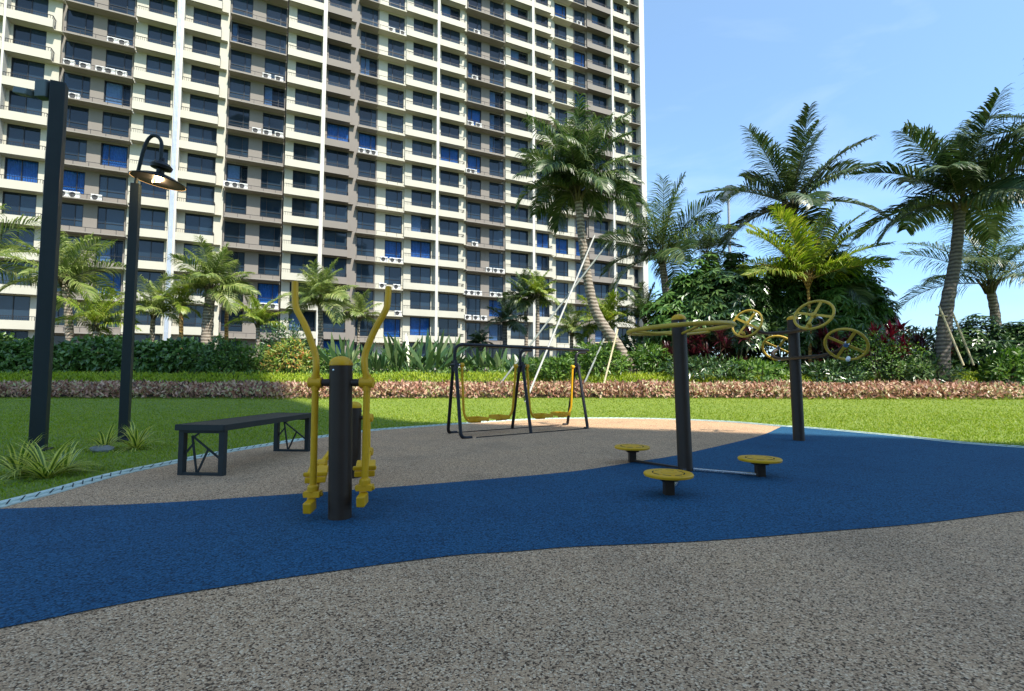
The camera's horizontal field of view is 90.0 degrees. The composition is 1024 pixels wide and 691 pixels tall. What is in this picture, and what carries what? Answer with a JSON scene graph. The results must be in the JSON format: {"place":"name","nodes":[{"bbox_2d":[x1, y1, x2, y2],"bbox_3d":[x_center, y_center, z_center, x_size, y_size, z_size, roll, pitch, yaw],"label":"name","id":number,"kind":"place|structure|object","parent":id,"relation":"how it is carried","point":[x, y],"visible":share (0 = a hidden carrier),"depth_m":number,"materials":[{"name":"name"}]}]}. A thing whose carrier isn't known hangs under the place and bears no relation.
{"place":"outdoors","nodes":[
{"label":"outdoors","id":0,"kind":"place"},
{"bbox_2d":[0,427,1023,627],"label":"blue path","id":1,"kind":"structure","parent":0,"point":[59,561],"depth_m":3.12,"materials":[{"name":"rubber"}]},
{"bbox_2d":[291,281,391,520],"bbox_3d":[-1.277,0.360,3.763,0.612,1.491,1.571,1,-4,-19],"label":"elliptical trainer","id":2,"kind":"object","parent":1,"relation":"on","point":[341,464],"visible":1,"depth_m":3.13,"materials":[{"name":"metal"}]},
{"bbox_2d":[614,314,782,494],"bbox_3d":[1.652,0.422,4.533,1.366,1.469,1.835,0,-4,0],"label":"waist twister","id":3,"kind":"object","parent":1,"relation":"on","point":[670,479],"visible":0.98,"depth_m":4.70,"materials":[{"name":"metal"}]},
{"bbox_2d":[731,300,869,440],"bbox_3d":[3.764,0.362,6.861,0.952,1.889,2.127,0,-4,0],"label":"shoulder wheel machine","id":4,"kind":"object","parent":1,"relation":"on","point":[794,357],"visible":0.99,"depth_m":7.01,"materials":[{"name":"metal"}]},
{"bbox_2d":[0,370,1023,500],"bbox_3d":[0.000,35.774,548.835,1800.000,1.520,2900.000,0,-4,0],"label":"ground","id":5,"kind":"structure","parent":0,"point":[417,407],"depth_m":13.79,"materials":[{"name":"green plant"}]},
{"bbox_2d":[0,204,40,287],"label":"palm tree","id":6,"kind":"object","parent":5,"relation":"on","point":[12,248],"visible":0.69,"depth_m":22.69,"materials":[{"name":"green plant"}]},
{"bbox_2d":[0,335,56,373],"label":"shrub","id":7,"kind":"object","parent":5,"relation":"on","point":[20,346],"visible":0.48,"depth_m":20.25,"materials":[{"name":"green plant"}]},
{"bbox_2d":[0,433,69,480],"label":"spider lily","id":8,"kind":"object","parent":5,"relation":"on","point":[8,459],"visible":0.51,"depth_m":4.56,"materials":[{"name":"green plant"}]},
{"bbox_2d":[24,80,68,451],"bbox_3d":[-5.702,-1.018,6.304,0.240,4.570,0.240,2,-4,-28],"label":"square pole","id":9,"kind":"object","parent":5,"relation":"on","point":[40,401],"visible":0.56,"depth_m":6.25,"materials":[{"name":"black metal"}]},
{"bbox_2d":[12,79,49,100],"bbox_3d":[-5.981,-3.191,6.371,0.414,0.220,0.168,0,-4,0],"label":"security camera","id":10,"kind":"object","parent":9,"relation":"attached to","point":[41,90],"visible":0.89,"depth_m":6.34,"materials":[{"name":"grey plastic"}]},
{"bbox_2d":[0,435,104,483],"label":"spider lily","id":11,"kind":"object","parent":5,"relation":"on","point":[38,468],"visible":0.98,"depth_m":4.44,"materials":[{"name":"green plant"}]},
{"bbox_2d":[17,341,100,373],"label":"shrub","id":12,"kind":"object","parent":5,"relation":"on","point":[57,348],"visible":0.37,"depth_m":20.31,"materials":[{"name":"green plant"}]},
{"bbox_2d":[0,218,125,342],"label":"palm tree","id":13,"kind":"object","parent":5,"relation":"on","point":[67,279],"visible":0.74,"depth_m":22.61,"materials":[{"name":"green plant"}]},
{"bbox_2d":[55,287,142,352],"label":"palm tree","id":14,"kind":"object","parent":5,"relation":"on","point":[93,316],"visible":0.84,"depth_m":21.99,"materials":[{"name":"green plant"}]},
{"bbox_2d":[57,333,140,379],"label":"shrub","id":15,"kind":"object","parent":5,"relation":"on","point":[107,346],"visible":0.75,"depth_m":20.30,"materials":[{"name":"green plant"}]},
{"bbox_2d":[107,420,164,452],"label":"spider lily","id":16,"kind":"object","parent":5,"relation":"on","point":[135,439],"visible":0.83,"depth_m":6.24,"materials":[{"name":"green plant"}]},
{"bbox_2d":[104,337,179,373],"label":"shrub","id":17,"kind":"object","parent":5,"relation":"on","point":[140,347],"visible":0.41,"depth_m":20.31,"materials":[{"name":"green plant"}]},
{"bbox_2d":[115,134,186,441],"bbox_3d":[-5.022,-0.852,7.176,0.685,4.352,0.685,3,-5,-43],"label":"street lamp","id":18,"kind":"object","parent":5,"relation":"on","point":[158,177],"visible":0.94,"depth_m":7.14,"materials":[{"name":"black metal"}]},
{"bbox_2d":[112,272,196,341],"bbox_3d":[-16.875,-1.180,24.015,3.478,4.762,3.102,0,-4,0],"label":"palm tree","id":19,"kind":"object","parent":5,"relation":"on","point":[152,305],"visible":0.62,"depth_m":23.95,"materials":[{"name":"green plant"}]},
{"bbox_2d":[144,336,215,378],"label":"shrub","id":20,"kind":"object","parent":5,"relation":"on","point":[182,346],"visible":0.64,"depth_m":20.32,"materials":[{"name":"green plant"}]},
{"bbox_2d":[151,277,212,337],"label":"palm tree","id":21,"kind":"object","parent":5,"relation":"on","point":[182,300],"visible":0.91,"depth_m":23.50,"materials":[{"name":"green plant"}]},
{"bbox_2d":[156,235,260,343],"bbox_3d":[-14.107,-1.882,24.157,4.518,6.172,4.562,0,-4,0],"label":"palm tree","id":22,"kind":"object","parent":5,"relation":"on","point":[211,275],"visible":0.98,"depth_m":23.85,"materials":[{"name":"green plant"}]},
{"bbox_2d":[189,332,241,376],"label":"shrub","id":23,"kind":"object","parent":5,"relation":"on","point":[210,347],"visible":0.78,"depth_m":20.06,"materials":[{"name":"green plant"}]},
{"bbox_2d":[203,337,259,377],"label":"shrub","id":24,"kind":"object","parent":5,"relation":"on","point":[224,355],"visible":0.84,"depth_m":20.10,"materials":[{"name":"green plant"}]},
{"bbox_2d":[224,295,288,368],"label":"palm tree","id":25,"kind":"object","parent":5,"relation":"on","point":[256,315],"visible":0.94,"depth_m":22.94,"materials":[{"name":"green plant"}]},
{"bbox_2d":[258,317,309,372],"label":"shrub","id":26,"kind":"object","parent":5,"relation":"on","point":[292,332],"visible":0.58,"depth_m":21.10,"materials":[{"name":"green plant"}]},
{"bbox_2d":[259,336,312,379],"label":"shrub","id":27,"kind":"object","parent":5,"relation":"on","point":[289,365],"visible":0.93,"depth_m":20.19,"materials":[{"name":"yellow plant"}]},
{"bbox_2d":[275,257,358,355],"bbox_3d":[-9.338,-1.547,24.619,3.816,5.560,3.789,0,-4,0],"label":"palm tree","id":28,"kind":"object","parent":5,"relation":"on","point":[321,286],"visible":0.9,"depth_m":24.44,"materials":[{"name":"green plant"}]},
{"bbox_2d":[0,0,648,369],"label":"apartment building","id":29,"kind":"structure","parent":5,"relation":"on","point":[374,146],"depth_m":55.08,"materials":[{"name":"beige paint"}]},
{"bbox_2d":[0,295,30,320],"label":"window","id":30,"kind":"structure","parent":29,"relation":"in","point":[10,305],"depth_m":43.29,"materials":[{"name":"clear glass"}]},
{"bbox_2d":[2,191,36,216],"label":"window","id":31,"kind":"structure","parent":29,"relation":"in","point":[23,202],"depth_m":43.80,"materials":[{"name":"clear glass"}]},
{"bbox_2d":[4,157,38,182],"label":"window","id":32,"kind":"structure","parent":29,"relation":"in","point":[16,167],"depth_m":44.08,"materials":[{"name":"blue glass"}]},
{"bbox_2d":[6,123,40,148],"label":"window","id":33,"kind":"structure","parent":29,"relation":"in","point":[16,133],"depth_m":44.19,"materials":[{"name":"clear glass"}]},
{"bbox_2d":[9,90,42,115],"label":"window","id":34,"kind":"structure","parent":29,"relation":"in","point":[15,100],"depth_m":44.35,"materials":[{"name":"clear glass"}]},
{"bbox_2d":[11,57,44,80],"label":"window","id":35,"kind":"structure","parent":29,"relation":"in","point":[18,66],"depth_m":44.55,"materials":[{"name":"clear glass"}]},
{"bbox_2d":[13,24,46,49],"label":"window","id":36,"kind":"structure","parent":29,"relation":"in","point":[21,33],"depth_m":44.77,"materials":[{"name":"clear glass"}]},
{"bbox_2d":[61,202,83,226],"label":"window","id":37,"kind":"structure","parent":29,"relation":"in","point":[72,213],"depth_m":45.46,"materials":[{"name":"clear glass"}]},
{"bbox_2d":[65,137,86,162],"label":"window","id":38,"kind":"structure","parent":29,"relation":"in","point":[76,149],"depth_m":45.85,"materials":[{"name":"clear glass"}]},
{"bbox_2d":[63,72,90,98],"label":"window","id":39,"kind":"structure","parent":29,"relation":"in","point":[78,84],"depth_m":46.20,"materials":[{"name":"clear glass"}]},
{"bbox_2d":[67,105,88,130],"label":"window","id":40,"kind":"structure","parent":29,"relation":"in","point":[76,116],"depth_m":46.04,"materials":[{"name":"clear glass"}]},
{"bbox_2d":[65,41,91,64],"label":"window","id":41,"kind":"structure","parent":29,"relation":"in","point":[78,52],"depth_m":46.33,"materials":[{"name":"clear glass"}]},
{"bbox_2d":[66,9,93,36],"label":"window","id":42,"kind":"structure","parent":29,"relation":"in","point":[77,20],"depth_m":46.52,"materials":[{"name":"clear glass"}]},
{"bbox_2d":[97,206,124,230],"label":"window","id":43,"kind":"structure","parent":29,"relation":"in","point":[107,218],"depth_m":46.66,"materials":[{"name":"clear glass"}]},
{"bbox_2d":[99,174,125,199],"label":"window","id":44,"kind":"structure","parent":29,"relation":"in","point":[109,186],"depth_m":46.86,"materials":[{"name":"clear glass"}]},
{"bbox_2d":[100,143,127,168],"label":"window","id":45,"kind":"structure","parent":29,"relation":"in","point":[111,155],"depth_m":47.17,"materials":[{"name":"blue glass"}]},
{"bbox_2d":[102,111,129,136],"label":"window","id":46,"kind":"structure","parent":29,"relation":"in","point":[117,124],"depth_m":47.24,"materials":[{"name":"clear glass"}]},
{"bbox_2d":[104,80,130,106],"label":"window","id":47,"kind":"structure","parent":29,"relation":"in","point":[115,92],"depth_m":47.55,"materials":[{"name":"blue glass"}]},
{"bbox_2d":[105,50,132,75],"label":"window","id":48,"kind":"structure","parent":29,"relation":"in","point":[114,60],"depth_m":47.65,"materials":[{"name":"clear glass"}]},
{"bbox_2d":[107,19,133,45],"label":"window","id":49,"kind":"structure","parent":29,"relation":"in","point":[116,29],"depth_m":47.84,"materials":[{"name":"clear glass"}]},
{"bbox_2d":[138,239,163,261],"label":"window","id":50,"kind":"structure","parent":29,"relation":"in","point":[147,248],"depth_m":47.75,"materials":[{"name":"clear glass"}]},
{"bbox_2d":[140,208,165,230],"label":"window","id":51,"kind":"structure","parent":29,"relation":"in","point":[154,217],"depth_m":47.92,"materials":[{"name":"blue glass"}]},
{"bbox_2d":[143,115,169,137],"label":"window","id":52,"kind":"structure","parent":29,"relation":"in","point":[155,124],"depth_m":48.51,"materials":[{"name":"blue glass"}]},
{"bbox_2d":[184,213,213,235],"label":"window","id":53,"kind":"structure","parent":29,"relation":"in","point":[201,223],"depth_m":49.55,"materials":[{"name":"blue glass"}]},
{"bbox_2d":[186,183,214,205],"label":"window","id":54,"kind":"structure","parent":29,"relation":"in","point":[197,192],"depth_m":49.73,"materials":[{"name":"blue glass"}]},
{"bbox_2d":[187,153,215,175],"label":"window","id":55,"kind":"structure","parent":29,"relation":"in","point":[194,161],"depth_m":49.93,"materials":[{"name":"blue glass"}]},
{"bbox_2d":[188,123,216,145],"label":"window","id":56,"kind":"structure","parent":29,"relation":"in","point":[199,132],"depth_m":50.14,"materials":[{"name":"blue glass"}]},
{"bbox_2d":[191,65,218,86],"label":"window","id":57,"kind":"structure","parent":29,"relation":"in","point":[200,73],"depth_m":50.52,"materials":[{"name":"blue glass"}]},
{"bbox_2d":[291,226,316,246],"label":"window","id":58,"kind":"structure","parent":29,"relation":"in","point":[302,234],"depth_m":53.67,"materials":[{"name":"blue glass"}]},
{"bbox_2d":[223,0,638,358],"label":"window","id":59,"kind":"structure","parent":29,"relation":"in","point":[236,203],"depth_m":60.86,"materials":[{"name":"blue glass"}]},
{"bbox_2d":[317,332,375,373],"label":"leafy plant","id":60,"kind":"object","parent":5,"relation":"on","point":[350,354],"visible":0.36,"depth_m":20.52,"materials":[{"name":"green plant"}]},
{"bbox_2d":[340,289,382,358],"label":"palm tree","id":61,"kind":"object","parent":5,"relation":"on","point":[359,310],"visible":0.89,"depth_m":26.07,"materials":[{"name":"green plant"}]},
{"bbox_2d":[370,332,425,376],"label":"leafy plant","id":62,"kind":"object","parent":5,"relation":"on","point":[391,352],"visible":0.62,"depth_m":20.61,"materials":[{"name":"green plant"}]},
{"bbox_2d":[380,329,467,379],"bbox_3d":[-3.622,0.370,20.829,3.240,2.196,2.240,-3,-5,38],"label":"leafy plant","id":63,"kind":"object","parent":5,"relation":"on","point":[440,353],"visible":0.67,"depth_m":20.57,"materials":[{"name":"green plant"}]},
{"bbox_2d":[464,347,506,371],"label":"leafy plant","id":64,"kind":"object","parent":5,"relation":"on","point":[488,359],"visible":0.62,"depth_m":21.23,"materials":[{"name":"green plant"}]},
{"bbox_2d":[484,296,528,369],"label":"palm tree","id":65,"kind":"object","parent":5,"relation":"on","point":[505,314],"visible":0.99,"depth_m":24.96,"materials":[{"name":"green plant"}]},
{"bbox_2d":[0,370,1022,394],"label":"lime groundcover","id":66,"kind":"object","parent":5,"relation":"on","point":[64,376],"visible":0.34,"depth_m":19.28,"materials":[{"name":"green plant"}]},
{"bbox_2d":[0,418,1023,690],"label":"playground surface","id":67,"kind":"object","parent":5,"relation":"on","point":[932,606],"visible":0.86,"depth_m":1.87,"materials":[{"name":"blue rubber"},{"name":"gray rubber"},{"name":"tan rubber"}]},
{"bbox_2d":[175,413,310,475],"bbox_3d":[-2.662,0.975,5.277,0.470,0.458,1.606,0,-4,6],"label":"bench","id":68,"kind":"object","parent":67,"relation":"on","point":[221,427],"visible":0.85,"depth_m":4.55,"materials":[{"name":"grey metal"}]},
{"bbox_2d":[0,417,1023,507],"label":"kerb","id":69,"kind":"structure","parent":67,"relation":"on","point":[40,494],"depth_m":6.05,"materials":[{"name":"teal paint"}]},
{"bbox_2d":[447,343,588,438],"bbox_3d":[0.223,0.710,8.442,2.937,1.413,0.812,3,-5,-37],"label":"swing set","id":70,"kind":"object","parent":67,"relation":"on","point":[521,366],"visible":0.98,"depth_m":8.32,"materials":[{"name":"black steel paint"},{"name":"yellow paint"}]},
{"bbox_2d":[0,378,1023,398],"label":"coppery groundcover","id":71,"kind":"object","parent":5,"relation":"on","point":[402,387],"visible":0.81,"depth_m":17.18,"materials":[{"name":"brown plant"}]},
{"bbox_2d":[0,355,1023,381],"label":"leafy groundcover","id":72,"kind":"object","parent":5,"relation":"on","point":[465,362],"visible":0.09,"depth_m":20.57,"materials":[{"name":"green plant"}]},
{"bbox_2d":[497,268,554,357],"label":"palm tree","id":73,"kind":"object","parent":5,"relation":"on","point":[523,284],"visible":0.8,"depth_m":26.97,"materials":[{"name":"green plant"}]},
{"bbox_2d":[518,268,559,357],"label":"palm tree","id":74,"kind":"object","parent":5,"relation":"on","point":[539,290],"visible":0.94,"depth_m":26.53,"materials":[{"name":"green plant"}]},
{"bbox_2d":[525,352,587,380],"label":"shrub","id":75,"kind":"object","parent":5,"relation":"on","point":[550,366],"visible":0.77,"depth_m":19.10,"materials":[{"name":"green plant"}]},
{"bbox_2d":[543,302,595,353],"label":"palm tree","id":76,"kind":"object","parent":5,"relation":"on","point":[572,325],"visible":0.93,"depth_m":24.48,"materials":[{"name":"green plant"}]},
{"bbox_2d":[512,91,644,380],"bbox_3d":[2.691,-4.113,20.522,5.445,11.390,5.512,0,-4,0],"label":"palm tree","id":77,"kind":"object","parent":5,"relation":"on","point":[573,173],"visible":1,"depth_m":20.36,"materials":[{"name":"green plant"}]},
{"bbox_2d":[562,338,634,380],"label":"shrub","id":78,"kind":"object","parent":5,"relation":"on","point":[603,353],"visible":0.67,"depth_m":19.77,"materials":[{"name":"green plant"}]},
{"bbox_2d":[575,289,639,366],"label":"palm tree","id":79,"kind":"object","parent":5,"relation":"on","point":[608,310],"visible":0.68,"depth_m":23.97,"materials":[{"name":"green plant"}]},
{"bbox_2d":[616,339,672,379],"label":"shrub","id":80,"kind":"object","parent":5,"relation":"on","point":[644,356],"visible":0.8,"depth_m":20.17,"materials":[{"name":"green plant"}]},
{"bbox_2d":[614,281,675,351],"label":"palm tree","id":81,"kind":"object","parent":5,"relation":"on","point":[635,314],"visible":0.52,"depth_m":23.42,"materials":[{"name":"green plant"}]},
{"bbox_2d":[593,171,746,294],"bbox_3d":[7.080,-3.667,24.934,7.044,9.855,7.780,3,-4,-34],"label":"palm tree","id":82,"kind":"object","parent":5,"relation":"on","point":[660,254],"visible":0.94,"depth_m":24.76,"materials":[{"name":"green plant"}]},
{"bbox_2d":[638,254,731,352],"bbox_3d":[7.806,-1.397,22.629,4.286,5.115,3.579,-1,-4,20],"label":"shrub","id":83,"kind":"object","parent":5,"relation":"on","point":[676,300],"visible":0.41,"depth_m":21.92,"materials":[{"name":"green plant"}]},
{"bbox_2d":[654,354,746,381],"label":"shrub","id":84,"kind":"object","parent":5,"relation":"on","point":[695,364],"visible":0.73,"depth_m":19.16,"materials":[{"name":"green plant"}]},
{"bbox_2d":[670,214,739,268],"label":"palm tree","id":85,"kind":"object","parent":5,"relation":"on","point":[706,246],"visible":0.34,"depth_m":34.04,"materials":[{"name":"green plant"}]},
{"bbox_2d":[689,324,762,372],"bbox_3d":[8.495,0.248,20.578,3.188,2.469,1.735,-2,-4,23],"label":"cordyline","id":86,"kind":"object","parent":5,"relation":"on","point":[724,348],"visible":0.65,"depth_m":20.43,"materials":[{"name":"red plant"}]},
{"bbox_2d":[680,249,782,365],"bbox_3d":[9.224,-1.496,21.908,4.412,5.523,3.602,0,-4,0],"label":"shrub","id":87,"kind":"object","parent":5,"relation":"on","point":[740,292],"visible":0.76,"depth_m":21.00,"materials":[{"name":"green plant"}]},
{"bbox_2d":[711,356,789,383],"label":"shrub","id":88,"kind":"object","parent":5,"relation":"on","point":[776,370],"visible":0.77,"depth_m":18.94,"materials":[{"name":"green plant"}]},
{"bbox_2d":[741,257,826,371],"bbox_3d":[11.770,-1.317,22.453,3.750,5.043,3.986,-3,-5,38],"label":"shrub","id":89,"kind":"object","parent":5,"relation":"on","point":[786,303],"visible":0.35,"depth_m":21.25,"materials":[{"name":"green plant"}]},
{"bbox_2d":[697,101,890,361],"bbox_3d":[12.859,-4.682,23.343,7.837,11.672,7.279,0,-4,0],"label":"palm tree","id":90,"kind":"object","parent":5,"relation":"on","point":[787,188],"visible":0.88,"depth_m":22.84,"materials":[{"name":"green plant"}]},
{"bbox_2d":[732,201,895,367],"bbox_3d":[12.108,-2.198,21.206,6.469,7.368,5.036,0,-4,0],"label":"palm tree","id":91,"kind":"object","parent":5,"relation":"on","point":[802,259],"visible":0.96,"depth_m":20.55,"materials":[{"name":"green plant"}]},
{"bbox_2d":[803,326,863,371],"bbox_3d":[12.754,0.286,20.345,2.616,2.362,1.750,-1,-4,12],"label":"cordyline","id":92,"kind":"object","parent":5,"relation":"on","point":[822,335],"visible":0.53,"depth_m":20.32,"materials":[{"name":"red plant"}]},
{"bbox_2d":[801,359,877,384],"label":"shrub","id":93,"kind":"object","parent":5,"relation":"on","point":[824,366],"visible":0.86,"depth_m":18.77,"materials":[{"name":"green plant"}]},
{"bbox_2d":[783,219,899,360],"bbox_3d":[13.776,-2.158,22.540,4.662,6.714,4.377,2,-4,-27],"label":"palm tree","id":94,"kind":"object","parent":5,"relation":"on","point":[862,289],"visible":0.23,"depth_m":21.24,"materials":[{"name":"green plant"}]},
{"bbox_2d":[797,250,895,360],"bbox_3d":[13.950,-1.489,21.933,4.386,5.511,3.313,0,-4,0],"label":"shrub","id":95,"kind":"object","parent":5,"relation":"on","point":[862,317],"visible":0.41,"depth_m":20.93,"materials":[{"name":"green plant"}]},
{"bbox_2d":[838,267,906,368],"bbox_3d":[15.650,-1.193,22.570,2.712,4.692,2.428,0,-4,0],"label":"shrub","id":96,"kind":"object","parent":5,"relation":"on","point":[892,305],"visible":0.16,"depth_m":22.06,"materials":[{"name":"green plant"}]},
{"bbox_2d":[832,330,932,392],"bbox_3d":[13.480,0.606,18.942,2.854,2.359,2.624,0,-4,0],"label":"shrub","id":97,"kind":"object","parent":5,"relation":"on","point":[876,358],"visible":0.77,"depth_m":18.55,"materials":[{"name":"green plant"}]},
{"bbox_2d":[856,316,916,382],"bbox_3d":[14.416,0.173,19.415,2.405,2.860,1.982,0,-4,0],"label":"cordyline","id":98,"kind":"object","parent":5,"relation":"on","point":[892,331],"visible":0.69,"depth_m":19.56,"materials":[{"name":"red plant"}]},
{"bbox_2d":[876,349,967,387],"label":"shrub","id":99,"kind":"object","parent":5,"relation":"on","point":[914,374],"visible":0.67,"depth_m":18.31,"materials":[{"name":"green plant"}]},
{"bbox_2d":[845,82,1023,396],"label":"palm tree","id":100,"kind":"object","parent":5,"relation":"on","point":[955,171],"visible":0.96,"depth_m":18.70,"materials":[{"name":"green plant"}]},
{"bbox_2d":[894,195,1023,324],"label":"palm tree","id":101,"kind":"object","parent":5,"relation":"on","point":[985,259],"visible":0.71,"depth_m":22.59,"materials":[{"name":"green plant"}]},
{"bbox_2d":[942,60,1023,212],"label":"palm tree","id":102,"kind":"object","parent":5,"relation":"on","point":[1012,129],"visible":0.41,"depth_m":17.93,"materials":[{"name":"green plant"}]},
{"bbox_2d":[951,313,1021,369],"bbox_3d":[19.228,0.036,21.101,3.160,2.778,2.613,0,-4,0],"label":"shrub","id":103,"kind":"object","parent":5,"relation":"on","point":[978,342],"visible":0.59,"depth_m":20.51,"materials":[{"name":"green plant"}]},
{"bbox_2d":[976,342,1023,384],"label":"shrub","id":104,"kind":"object","parent":5,"relation":"on","point":[1009,366],"visible":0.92,"depth_m":18.57,"materials":[{"name":"green plant"}]},
{"bbox_2d":[984,319,1023,370],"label":"shrub","id":105,"kind":"object","parent":5,"relation":"on","point":[1016,330],"visible":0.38,"depth_m":20.24,"materials":[{"name":"green plant"}]},
{"bbox_2d":[644,0,1023,368],"label":"sky","id":106,"kind":"structure","parent":0,"point":[714,69],"materials":[{"name":"blue"}]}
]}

